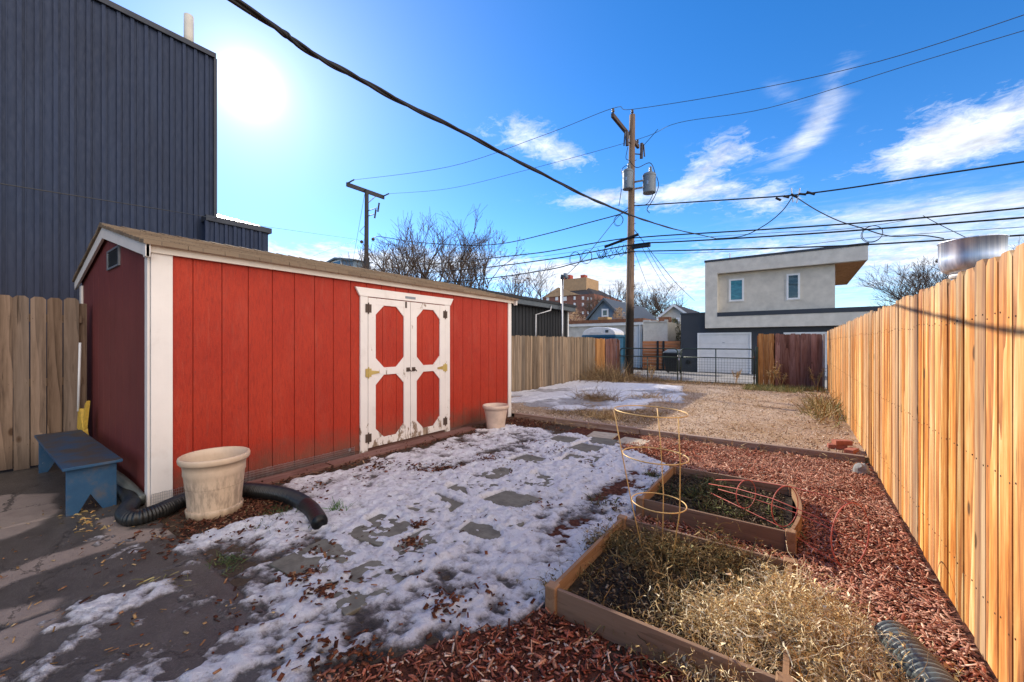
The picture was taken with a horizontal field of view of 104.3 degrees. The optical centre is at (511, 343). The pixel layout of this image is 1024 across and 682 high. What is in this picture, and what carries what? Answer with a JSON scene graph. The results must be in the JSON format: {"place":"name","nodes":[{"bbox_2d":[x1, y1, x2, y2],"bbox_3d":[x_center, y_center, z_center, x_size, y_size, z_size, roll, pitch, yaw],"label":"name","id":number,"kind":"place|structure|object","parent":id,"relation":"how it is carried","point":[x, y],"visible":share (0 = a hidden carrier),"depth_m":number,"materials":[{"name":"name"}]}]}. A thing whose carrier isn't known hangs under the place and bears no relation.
{"place":"outdoors","nodes":[
{"label":"outdoors","id":0,"kind":"place"},
{"bbox_2d":[0,463,338,681],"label":"patio","id":1,"kind":"structure","parent":0,"point":[31,494],"depth_m":2.38,"materials":[{"name":"concrete"}]},
{"bbox_2d":[0,295,86,470],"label":"plank fence","id":2,"kind":"object","parent":1,"relation":"on","point":[16,383],"visible":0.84,"depth_m":4.64,"materials":[{"name":"brown wood"}]},
{"bbox_2d":[34,430,122,516],"bbox_3d":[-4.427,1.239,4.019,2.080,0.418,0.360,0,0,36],"label":"wooden bench","id":3,"kind":"object","parent":1,"relation":"on","point":[85,462],"visible":1,"depth_m":3.54,"materials":[{"name":"blue paint"}]},
{"bbox_2d":[77,343,89,434],"bbox_3d":[-5.157,0.545,4.773,0.260,1.111,0.066,0,0,26],"label":"broom","id":4,"kind":"object","parent":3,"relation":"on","point":[82,419],"visible":0.95,"depth_m":4.76,"materials":[{"name":"yellow plastic"}]},
{"bbox_2d":[0,502,322,676],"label":"leaf litter","id":5,"kind":"object","parent":1,"relation":"on","point":[135,616],"visible":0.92,"depth_m":2.12,"materials":[{"name":"brown plant"}]},
{"bbox_2d":[72,222,518,506],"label":"garden shed","id":6,"kind":"structure","parent":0,"point":[276,363],"depth_m":4.53,"materials":[{"name":"red wood"}]},
{"bbox_2d":[117,470,145,504],"bbox_3d":[-3.812,1.347,3.878,1.287,0.158,0.086,0,0,33],"label":"drain pipe","id":7,"kind":"object","parent":6,"relation":"attached to","point":[124,481],"visible":0.43,"depth_m":3.69,"materials":[{"name":"metal"}]},
{"bbox_2d":[365,297,411,447],"bbox_3d":[-1.709,0.390,5.564,0.095,2.010,0.751,0,0,36],"label":"door","id":8,"kind":"structure","parent":6,"relation":"in","point":[388,371],"depth_m":5.58,"materials":[{"name":"white wood"}]},
{"bbox_2d":[410,302,446,437],"bbox_3d":[-1.266,0.390,6.180,0.095,2.010,0.751,0,0,36],"label":"door","id":9,"kind":"structure","parent":6,"relation":"in","point":[428,366],"depth_m":6.17,"materials":[{"name":"white"}]},
{"bbox_2d":[326,257,371,267],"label":"grey house","id":10,"kind":"structure","parent":0,"point":[336,260],"depth_m":52.68,"materials":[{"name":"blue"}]},
{"bbox_2d":[12,415,929,681],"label":"yard soil","id":11,"kind":"structure","parent":0,"point":[237,581],"depth_m":2.78,"materials":[{"name":"brown soil"}]},
{"bbox_2d":[177,446,249,521],"bbox_3d":[-2.552,1.198,3.423,0.509,0.506,0.509,0,0,36],"label":"flower pot","id":12,"kind":"object","parent":11,"relation":"on","point":[213,479],"visible":0.98,"depth_m":3.27,"materials":[{"name":"beige ceramic"}]},
{"bbox_2d":[114,482,327,529],"bbox_3d":[-2.904,1.383,3.500,2.993,0.146,0.818,0,0,14],"label":"drain pipe","id":13,"kind":"object","parent":11,"relation":"on","point":[128,512],"visible":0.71,"depth_m":3.36,"materials":[{"name":"black plastic"}]},
{"bbox_2d":[192,548,250,575],"bbox_3d":[-1.896,1.424,2.638,0.404,0.062,0.256,0,0,14],"label":"green sprig","id":14,"kind":"object","parent":11,"relation":"on","point":[228,559],"visible":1,"depth_m":2.64,"materials":[{"name":"green plant"}]},
{"bbox_2d":[201,214,271,250],"bbox_3d":[-6.553,-0.920,8.616,3.300,4.760,1.116,0,0,36],"label":"metal annex","id":15,"kind":"object","parent":11,"relation":"on","point":[220,229],"visible":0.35,"depth_m":7.62,"materials":[{"name":"grey metal"}]},
{"bbox_2d":[248,462,330,483],"bbox_3d":[-2.417,1.439,4.366,0.180,0.042,0.830,0,0,36],"label":"edging board","id":16,"kind":"object","parent":11,"relation":"on","point":[276,478],"visible":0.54,"depth_m":4.36,"materials":[{"name":"wood"}]},
{"bbox_2d":[269,538,355,576],"bbox_3d":[-1.311,1.455,2.666,0.402,0.040,0.404,0,0,32],"label":"flagstone","id":17,"kind":"object","parent":11,"relation":"on","point":[291,562],"visible":0.49,"depth_m":2.65,"materials":[{"name":"stone"}]},
{"bbox_2d":[0,424,668,681],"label":"snow","id":18,"kind":"structure","parent":11,"relation":"on","point":[535,552],"depth_m":2.68,"materials":[{"name":"white snow"}]},
{"bbox_2d":[79,424,687,681],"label":"leaf litter","id":19,"kind":"object","parent":18,"relation":"on","point":[320,589],"visible":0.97,"depth_m":2.22,"materials":[{"name":"brown plant"}]},
{"bbox_2d":[483,403,508,428],"bbox_3d":[-0.277,1.248,6.812,0.454,0.406,0.454,0,0,36],"label":"flower pot","id":20,"kind":"object","parent":18,"relation":"on","point":[495,414],"visible":0.89,"depth_m":6.66,"materials":[{"name":"plastic"}]},
{"bbox_2d":[132,417,572,562],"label":"leaf litter","id":21,"kind":"object","parent":11,"relation":"on","point":[251,506],"visible":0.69,"depth_m":3.38,"materials":[{"name":"brown plant"}]},
{"bbox_2d":[325,560,404,615],"bbox_3d":[-0.893,1.455,2.390,0.402,0.040,0.405,0,0,43],"label":"flagstone","id":22,"kind":"object","parent":11,"relation":"on","point":[354,607],"visible":0.4,"depth_m":2.29,"materials":[{"name":"stone"}]},
{"bbox_2d":[342,514,411,546],"bbox_3d":[-1.023,1.455,3.100,0.400,0.040,0.402,0,0,27],"label":"flagstone","id":23,"kind":"object","parent":11,"relation":"on","point":[397,528],"visible":0.46,"depth_m":3.06,"materials":[{"name":"stone"}]},
{"bbox_2d":[326,436,435,467],"bbox_3d":[-1.687,1.439,5.381,0.180,0.042,1.630,0,0,36],"label":"edging board","id":24,"kind":"object","parent":11,"relation":"on","point":[361,456],"visible":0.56,"depth_m":5.24,"materials":[{"name":"wood"}]},
{"bbox_2d":[393,528,465,554],"bbox_3d":[-0.608,1.455,2.838,0.418,0.040,0.413,0,0,36],"label":"flagstone","id":25,"kind":"object","parent":11,"relation":"on","point":[425,537],"visible":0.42,"depth_m":2.86,"materials":[{"name":"stone"}]},
{"bbox_2d":[408,494,462,512],"bbox_3d":[-0.700,1.455,3.533,0.405,0.040,0.401,0,0,41],"label":"flagstone","id":26,"kind":"object","parent":11,"relation":"on","point":[454,505],"visible":0.19,"depth_m":3.53,"materials":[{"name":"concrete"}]},
{"bbox_2d":[429,426,475,439],"bbox_3d":[-0.935,1.439,6.410,0.200,0.042,0.880,0,0,36],"label":"edging board","id":27,"kind":"object","parent":11,"relation":"on","point":[443,435],"visible":0.79,"depth_m":6.37,"materials":[{"name":"wood"}]},
{"bbox_2d":[459,522,523,539],"bbox_3d":[-0.148,1.455,3.136,0.406,0.040,0.404,0,0,25],"label":"flagstone","id":28,"kind":"object","parent":11,"relation":"on","point":[487,531],"visible":0.2,"depth_m":3.06,"materials":[{"name":"stone"}]},
{"bbox_2d":[478,467,511,481],"bbox_3d":[-0.106,1.455,4.411,0.402,0.040,0.405,0,0,30],"label":"flagstone","id":29,"kind":"object","parent":11,"relation":"on","point":[502,472],"visible":0.33,"depth_m":4.40,"materials":[{"name":"stone"}]},
{"bbox_2d":[484,491,541,507],"bbox_3d":[0.001,1.455,3.669,0.404,0.040,0.404,0,0,45],"label":"flagstone","id":30,"kind":"object","parent":11,"relation":"on","point":[509,498],"visible":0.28,"depth_m":3.66,"materials":[{"name":"stone"}]},
{"bbox_2d":[514,413,640,433],"bbox_3d":[1.065,1.416,7.119,2.452,0.108,0.095,0,0,36],"label":"edging timber","id":31,"kind":"object","parent":11,"relation":"on","point":[604,426],"visible":0.65,"depth_m":6.99,"materials":[{"name":"wood"}]},
{"bbox_2d":[569,443,602,452],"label":"flagstone","id":32,"kind":"object","parent":11,"relation":"on","point":[585,447],"visible":0.43,"depth_m":5.50,"materials":[{"name":"stone"}]},
{"bbox_2d":[586,437,616,445],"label":"flagstone","id":33,"kind":"object","parent":11,"relation":"on","point":[610,442],"visible":0.46,"depth_m":5.83,"materials":[{"name":"stone"}]},
{"bbox_2d":[586,431,617,438],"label":"flagstone","id":34,"kind":"object","parent":11,"relation":"on","point":[606,435],"visible":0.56,"depth_m":6.21,"materials":[{"name":"stone"}]},
{"bbox_2d":[615,437,649,445],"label":"flagstone","id":35,"kind":"object","parent":11,"relation":"on","point":[626,440],"visible":0.58,"depth_m":5.83,"materials":[{"name":"stone"}]},
{"bbox_2d":[761,443,864,462],"bbox_3d":[3.834,1.416,5.129,1.072,0.108,0.095,0,0,36],"label":"edging timber","id":36,"kind":"object","parent":11,"relation":"on","point":[802,451],"visible":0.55,"depth_m":5.08,"materials":[{"name":"brown wood"}]},
{"bbox_2d":[948,273,957,278],"bbox_3d":[4.128,0.417,3.497,0.416,2.089,0.474,0,0,36],"label":"tub stand","id":37,"kind":"object","parent":11,"relation":"on","point":[953,276],"visible":0.1,"depth_m":3.57,"materials":[{"name":"white paint"}]},
{"bbox_2d":[935,234,1009,274],"bbox_3d":[4.078,-0.772,3.534,0.424,0.285,0.422,0,0,36],"label":"metal tub","id":38,"kind":"object","parent":37,"relation":"on","point":[957,255],"visible":0.75,"depth_m":3.42,"materials":[{"name":"metal"}]},
{"bbox_2d":[227,0,716,238],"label":"service drop","id":39,"kind":"object","parent":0,"point":[257,15],"visible":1,"depth_m":2.01,"materials":[{"name":"black rubber"}]},
{"bbox_2d":[110,0,1023,319],"label":"sky","id":40,"kind":"structure","parent":0,"point":[293,128],"materials":[{"name":"blue"}]},
{"bbox_2d":[542,275,618,320],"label":"apartment block","id":41,"kind":"structure","parent":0,"point":[574,288],"depth_m":118.25,"materials":[{"name":"brick"}]},
{"bbox_2d":[546,401,668,424],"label":"dry grass","id":42,"kind":"structure","parent":0,"point":[625,415],"depth_m":7.85,"materials":[{"name":"plant"}]},
{"bbox_2d":[585,298,655,319],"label":"blue house","id":43,"kind":"structure","parent":0,"point":[605,307],"depth_m":38.46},
{"bbox_2d":[314,427,998,681],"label":"mulch ground","id":44,"kind":"structure","parent":0,"point":[614,490],"depth_m":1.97,"materials":[{"name":"brown wood"}]},
{"bbox_2d":[545,514,795,681],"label":"raised bed","id":45,"kind":"object","parent":44,"relation":"on","point":[570,606],"visible":0.39,"depth_m":2.06,"materials":[{"name":"brown wood"}]},
{"bbox_2d":[614,405,689,568],"bbox_3d":[0.912,0.922,2.622,0.465,0.978,0.467,0,0,36],"label":"tomato cage","id":46,"kind":"object","parent":45,"relation":"on","point":[661,464],"visible":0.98,"depth_m":2.61,"materials":[{"name":"metal"}]},
{"bbox_2d":[516,512,797,681],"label":"dead vines","id":47,"kind":"object","parent":45,"relation":"on","point":[659,546],"visible":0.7,"depth_m":2.43,"materials":[{"name":"brown plant"}]},
{"bbox_2d":[572,473,784,664],"bbox_3d":[1.388,1.372,2.911,0.968,0.054,2.522,0,0,36],"label":"soil debris","id":48,"kind":"object","parent":45,"relation":"on","point":[618,601],"visible":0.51,"depth_m":2.40,"materials":[{"name":"brown plant"}]},
{"bbox_2d":[611,540,965,681],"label":"dead vines","id":49,"kind":"object","parent":45,"relation":"on","point":[826,643],"visible":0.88,"depth_m":1.81,"materials":[{"name":"beige plant"}]},
{"bbox_2d":[640,428,759,449],"bbox_3d":[2.729,1.418,5.923,1.632,0.104,0.095,0,0,36],"label":"edging timber","id":50,"kind":"object","parent":44,"relation":"on","point":[748,444],"visible":0.73,"depth_m":5.81,"materials":[{"name":"wood"}]},
{"bbox_2d":[636,465,801,555],"bbox_3d":[1.851,1.397,3.515,1.148,0.187,1.154,0,0,36],"label":"raised bed","id":51,"kind":"object","parent":44,"relation":"on","point":[766,534],"visible":0.58,"depth_m":3.24,"materials":[{"name":"brown wood"}]},
{"bbox_2d":[577,465,808,551],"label":"dead vines","id":52,"kind":"object","parent":51,"relation":"on","point":[713,488],"visible":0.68,"depth_m":3.54,"materials":[{"name":"brown plant"}]},
{"bbox_2d":[711,479,868,566],"bbox_3d":[2.019,1.255,3.099,0.416,0.416,1.072,0,0,-23],"label":"tomato cage","id":53,"kind":"object","parent":51,"relation":"on","point":[832,529],"visible":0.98,"depth_m":2.95,"materials":[{"name":"red metal"}]},
{"bbox_2d":[852,463,869,475],"bbox_3d":[3.878,1.400,4.422,0.150,0.147,0.175,0,0,36],"label":"rock","id":54,"kind":"object","parent":44,"relation":"on","point":[860,468],"visible":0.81,"depth_m":4.37,"materials":[{"name":"stone"}]},
{"bbox_2d":[874,620,956,681],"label":"drain pipe","id":55,"kind":"object","parent":44,"relation":"on","point":[935,670],"visible":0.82,"depth_m":1.69,"materials":[{"name":"silver metal"}]},
{"bbox_2d":[623,367,735,373],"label":"yards","id":56,"kind":"structure","parent":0,"point":[657,370],"depth_m":22.31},
{"bbox_2d":[476,261,557,299],"bbox_3d":[0.195,-2.373,28.019,7.053,7.697,7.360,0,0,36],"label":"bare tree","id":57,"kind":"object","parent":56,"relation":"on","point":[537,285],"visible":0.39,"depth_m":27.41,"materials":[{"name":"brown plant"}]},
{"bbox_2d":[568,278,643,317],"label":"bare tree","id":58,"kind":"object","parent":56,"relation":"on","point":[587,303],"visible":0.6,"depth_m":55.13,"materials":[{"name":"brown plant"}]},
{"bbox_2d":[569,318,657,367],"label":"white garage","id":59,"kind":"structure","parent":56,"relation":"on","point":[578,328],"depth_m":24.62,"materials":[{"name":"paint"}]},
{"bbox_2d":[623,281,689,317],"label":"bare tree","id":60,"kind":"object","parent":56,"relation":"on","point":[655,311],"visible":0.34,"depth_m":53.08,"materials":[{"name":"brown plant"}]},
{"bbox_2d":[643,341,679,369],"bbox_3d":[8.196,0.658,21.919,2.018,1.605,0.085,0,0,36],"label":"slat fence","id":61,"kind":"object","parent":56,"relation":"on","point":[658,363],"visible":0.68,"depth_m":21.98,"materials":[{"name":"brown wood"}]},
{"bbox_2d":[643,317,680,368],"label":"cream outbuilding","id":62,"kind":"structure","parent":56,"relation":"on","point":[663,329],"depth_m":22.96,"materials":[{"name":"paint"}]},
{"bbox_2d":[656,304,697,323],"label":"cream cottage","id":63,"kind":"structure","parent":56,"relation":"on","point":[673,311],"depth_m":40.07,"materials":[{"name":"paint"}]},
{"bbox_2d":[855,255,952,305],"bbox_3d":[34.787,-2.892,35.427,8.936,8.756,8.004,0,0,-25],"label":"bare tree","id":64,"kind":"object","parent":56,"relation":"on","point":[914,276],"visible":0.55,"depth_m":34.77,"materials":[{"name":"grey plant"}]},
{"bbox_2d":[511,380,868,463],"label":"gravel yard","id":65,"kind":"structure","parent":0,"point":[763,423],"depth_m":7.49,"materials":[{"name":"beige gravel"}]},
{"bbox_2d":[511,380,687,411],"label":"snow","id":66,"kind":"structure","parent":65,"relation":"on","point":[550,397],"depth_m":10.48,"materials":[{"name":"white snow"}]},
{"bbox_2d":[565,384,636,402],"bbox_3d":[2.011,1.182,9.793,1.920,0.436,1.422,0,0,36],"label":"weed clump","id":67,"kind":"object","parent":66,"relation":"on","point":[597,397],"visible":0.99,"depth_m":9.71,"materials":[{"name":"brown plant"}]},
{"bbox_2d":[583,404,633,423],"bbox_3d":[1.681,1.230,7.261,1.045,0.288,0.865,0,0,36],"label":"weed clump","id":68,"kind":"object","parent":65,"relation":"on","point":[607,417],"visible":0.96,"depth_m":7.21,"materials":[{"name":"brown plant"}]},
{"bbox_2d":[570,357,655,382],"bbox_3d":[3.543,0.959,15.145,3.557,1.031,4.116,0,0,0],"label":"weed clump","id":69,"kind":"object","parent":65,"relation":"on","point":[603,375],"visible":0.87,"depth_m":14.50,"materials":[{"name":"brown plant"}]},
{"bbox_2d":[599,368,684,382],"bbox_3d":[4.683,1.210,15.130,5.002,0.529,2.658,0,0,36],"label":"weed clump","id":70,"kind":"object","parent":65,"relation":"on","point":[645,379],"visible":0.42,"depth_m":14.65,"materials":[{"name":"brown plant"}]},
{"bbox_2d":[619,348,677,381],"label":"metal gate","id":71,"kind":"structure","parent":65,"relation":"on","point":[647,360],"depth_m":15.37,"materials":[{"name":"black metal"}]},
{"bbox_2d":[624,377,744,386],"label":"dry grass","id":72,"kind":"structure","parent":65,"relation":"on","point":[700,382],"depth_m":13.82,"materials":[{"name":"plant"}]},
{"bbox_2d":[756,347,757,383],"bbox_3d":[8.194,0.785,13.322,0.069,1.350,0.069,0,0,36],"label":"gate post","id":73,"kind":"object","parent":65,"relation":"on","point":[756,365],"visible":0.66,"depth_m":13.29,"materials":[{"name":"black metal"}]},
{"bbox_2d":[680,348,754,384],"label":"metal gate","id":74,"kind":"structure","parent":73,"relation":"attached to","point":[715,367],"depth_m":14.05,"materials":[{"name":"black metal"}]},
{"bbox_2d":[790,387,846,427],"bbox_3d":[6.609,1.186,8.338,1.376,0.532,4.745,0,0,36],"label":"weed clump","id":75,"kind":"object","parent":65,"relation":"on","point":[821,406],"visible":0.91,"depth_m":7.75,"materials":[{"name":"beige plant"}]},
{"bbox_2d":[623,370,826,387],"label":"alley","id":76,"kind":"structure","parent":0,"point":[704,376],"depth_m":17.50,"materials":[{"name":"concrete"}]},
{"bbox_2d":[346,179,388,268],"bbox_3d":[-10.226,-4.860,28.402,2.738,12.639,2.494,0,0,-12],"label":"utility pole","id":77,"kind":"object","parent":76,"relation":"on","point":[367,192],"visible":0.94,"depth_m":28.27,"materials":[{"name":"brown wood"}]},
{"bbox_2d":[373,210,627,245],"bbox_3d":[-2.307,-6.399,22.592,18.329,2.149,0.043,0,0,36],"label":"utility wire","id":78,"kind":"object","parent":77,"relation":"attached to","point":[517,240],"visible":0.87,"depth_m":20.34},
{"bbox_2d":[416,207,1023,265],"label":"utility wire","id":79,"kind":"object","parent":77,"relation":"attached to","point":[767,229],"visible":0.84,"depth_m":13.78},
{"bbox_2d":[445,234,1023,281],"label":"utility wire","id":80,"kind":"object","parent":77,"relation":"attached to","point":[738,249],"visible":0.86,"depth_m":14.46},
{"bbox_2d":[410,230,540,295],"bbox_3d":[-2.819,-3.130,26.495,9.545,9.206,5.272,0,0,11],"label":"bare tree","id":81,"kind":"object","parent":76,"relation":"on","point":[485,274],"visible":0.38,"depth_m":25.61,"materials":[{"name":"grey plant"}]},
{"bbox_2d":[582,327,624,372],"bbox_3d":[4.518,0.323,19.683,1.740,2.250,1.280,0,0,36],"label":"portable toilet","id":82,"kind":"object","parent":76,"relation":"on","point":[604,332],"visible":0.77,"depth_m":19.20,"materials":[{"name":"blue plastic"}]},
{"bbox_2d":[611,108,658,376],"bbox_3d":[5.380,-4.330,17.007,1.665,11.584,3.200,0,0,36],"label":"utility pole","id":83,"kind":"object","parent":76,"relation":"on","point":[648,180],"visible":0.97,"depth_m":17.10,"materials":[{"name":"brown wood"}]},
{"bbox_2d":[356,15,1022,179],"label":"utility wire","id":84,"kind":"object","parent":83,"relation":"attached to","point":[736,92],"visible":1,"depth_m":14.57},
{"bbox_2d":[389,30,1023,193],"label":"utility wire","id":85,"kind":"object","parent":83,"relation":"attached to","point":[759,109],"visible":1,"depth_m":14.51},
{"bbox_2d":[401,217,1023,274],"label":"utility wire","id":86,"kind":"object","parent":83,"relation":"attached to","point":[765,236],"visible":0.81,"depth_m":13.86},
{"bbox_2d":[597,233,638,258],"bbox_3d":[4.566,-4.189,17.345,1.925,0.952,0.142,0,0,36],"label":"terminal bundle","id":87,"kind":"object","parent":86,"relation":"attached to","point":[621,240],"visible":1,"depth_m":17.31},
{"bbox_2d":[462,227,1018,285],"bbox_3d":[5.112,-3.585,17.507,23.161,0.791,0.015,0,0,36],"label":"utility wire","id":88,"kind":"object","parent":83,"relation":"attached to","point":[790,246],"visible":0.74,"depth_m":13.68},
{"bbox_2d":[634,161,1023,205],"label":"utility wire","id":89,"kind":"object","parent":83,"relation":"attached to","point":[847,187],"visible":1,"depth_m":12.84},
{"bbox_2d":[775,188,815,202],"bbox_3d":[9.846,-5.155,13.859,1.152,0.556,0.138,0,0,36],"label":"cable clamp","id":90,"kind":"object","parent":89,"relation":"attached to","point":[792,195],"visible":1,"depth_m":13.83,"materials":[{"name":"metal"}]},
{"bbox_2d":[796,197,943,238],"bbox_3d":[11.303,-4.111,12.811,3.608,2.048,0.034,0,0,36],"label":"utility wire","id":91,"kind":"object","parent":90,"relation":"attached to","point":[869,230],"visible":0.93,"depth_m":12.69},
{"bbox_2d":[663,349,681,372],"bbox_3d":[7.864,0.871,19.482,0.713,1.176,0.840,0,0,36],"label":"wheelie bin","id":92,"kind":"object","parent":76,"relation":"on","point":[671,366],"visible":0.69,"depth_m":19.23,"materials":[{"name":"black plastic"}]},
{"bbox_2d":[680,243,882,376],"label":"modern house","id":93,"kind":"structure","parent":0,"point":[749,299],"depth_m":18.69,"materials":[{"name":"paint"}]},
{"bbox_2d":[697,332,750,373],"bbox_3d":[10.456,0.460,19.682,2.370,2.000,0.069,0,0,36],"label":"garage door","id":94,"kind":"structure","parent":93,"relation":"in","point":[739,340],"depth_m":19.66,"materials":[{"name":"paint"}]},
{"bbox_2d":[728,277,744,302],"bbox_3d":[10.921,-2.605,19.369,0.730,1.190,0.034,0,0,36],"label":"window","id":95,"kind":"structure","parent":93,"relation":"in","point":[736,286],"depth_m":19.37,"materials":[{"name":"glass"}]},
{"bbox_2d":[785,272,800,300],"bbox_3d":[12.752,-2.585,18.053,0.600,1.270,0.034,0,0,36],"label":"window","id":96,"kind":"structure","parent":93,"relation":"in","point":[792,280],"depth_m":18.05,"materials":[{"name":"glass"}]},
{"bbox_2d":[784,332,826,376],"bbox_3d":[13.448,0.475,17.531,2.460,1.970,0.069,0,0,36],"label":"garage door","id":97,"kind":"structure","parent":93,"relation":"in","point":[785,333],"depth_m":17.37,"materials":[{"name":"paint"}]},
{"bbox_2d":[741,382,827,393],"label":"green grass","id":98,"kind":"structure","parent":0,"point":[779,388],"depth_m":11.95,"materials":[{"name":"plant"}]},
{"label":"ground","id":99,"kind":"structure","parent":0,"visible":0},
{"bbox_2d":[0,0,216,438],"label":"metal building","id":100,"kind":"structure","parent":99,"relation":"on","point":[109,100],"depth_m":6.21,"materials":[{"name":"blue metal"}]},
{"bbox_2d":[341,213,477,282],"bbox_3d":[-6.382,-2.830,23.308,7.752,8.616,8.416,0,0,36],"label":"bare tree","id":101,"kind":"object","parent":99,"relation":"on","point":[387,258],"visible":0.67,"depth_m":22.71,"materials":[{"name":"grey plant"}]},
{"bbox_2d":[371,204,499,291],"bbox_3d":[-5.007,-3.231,24.779,8.872,9.438,8.692,0,0,11],"label":"bare tree","id":102,"kind":"object","parent":99,"relation":"on","point":[446,273],"visible":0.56,"depth_m":23.87,"materials":[{"name":"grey plant"}]},
{"bbox_2d":[463,286,576,336],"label":"black garage","id":103,"kind":"structure","parent":99,"relation":"on","point":[530,316],"depth_m":13.63,"materials":[{"name":"black metal"}]},
{"bbox_2d":[511,335,594,391],"bbox_3d":[0.752,0.615,12.328,0.154,1.730,8.391,0,0,36],"label":"plank fence","id":104,"kind":"object","parent":99,"relation":"on","point":[537,361],"visible":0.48,"depth_m":12.78,"materials":[{"name":"brown wood"}]},
{"bbox_2d":[560,273,568,336],"bbox_3d":[1.877,-0.548,14.289,0.144,4.015,0.390,0,0,-32],"label":"service mast","id":105,"kind":"object","parent":99,"relation":"on","point":[562,277],"visible":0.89,"depth_m":14.36,"materials":[{"name":"metal"}]},
{"bbox_2d":[595,338,604,374],"bbox_3d":[3.495,0.633,16.070,0.160,1.694,1.010,0,0,36],"label":"plank fence","id":106,"kind":"object","parent":99,"relation":"on","point":[599,348],"visible":0.61,"depth_m":15.96,"materials":[{"name":"brown wood"}]},
{"bbox_2d":[605,338,619,373],"bbox_3d":[4.135,0.635,16.455,0.620,1.689,0.166,0,0,17],"label":"plank fence","id":107,"kind":"object","parent":99,"relation":"on","point":[610,349],"visible":0.65,"depth_m":16.38,"materials":[{"name":"wood"}]},
{"bbox_2d":[636,287,699,315],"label":"bare tree","id":108,"kind":"object","parent":99,"relation":"on","point":[648,306],"visible":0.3,"depth_m":60.25,"materials":[{"name":"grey plant"}]},
{"bbox_2d":[757,334,774,385],"bbox_3d":[8.526,0.574,13.321,0.550,1.813,0.154,0,0,36],"label":"plank fence","id":109,"kind":"object","parent":99,"relation":"on","point":[768,360],"visible":0.73,"depth_m":13.26,"materials":[{"name":"brown wood"}]},
{"bbox_2d":[774,333,821,388],"bbox_3d":[9.209,0.575,12.823,1.300,1.810,0.166,0,0,36],"label":"plank fence","id":110,"kind":"object","parent":99,"relation":"on","point":[796,356],"visible":0.77,"depth_m":12.76,"materials":[{"name":"brown wood"}]},
{"bbox_2d":[827,243,1023,681],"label":"plank fence","id":111,"kind":"object","parent":99,"relation":"on","point":[928,383],"visible":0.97,"depth_m":2.09,"materials":[{"name":"brown wood"}]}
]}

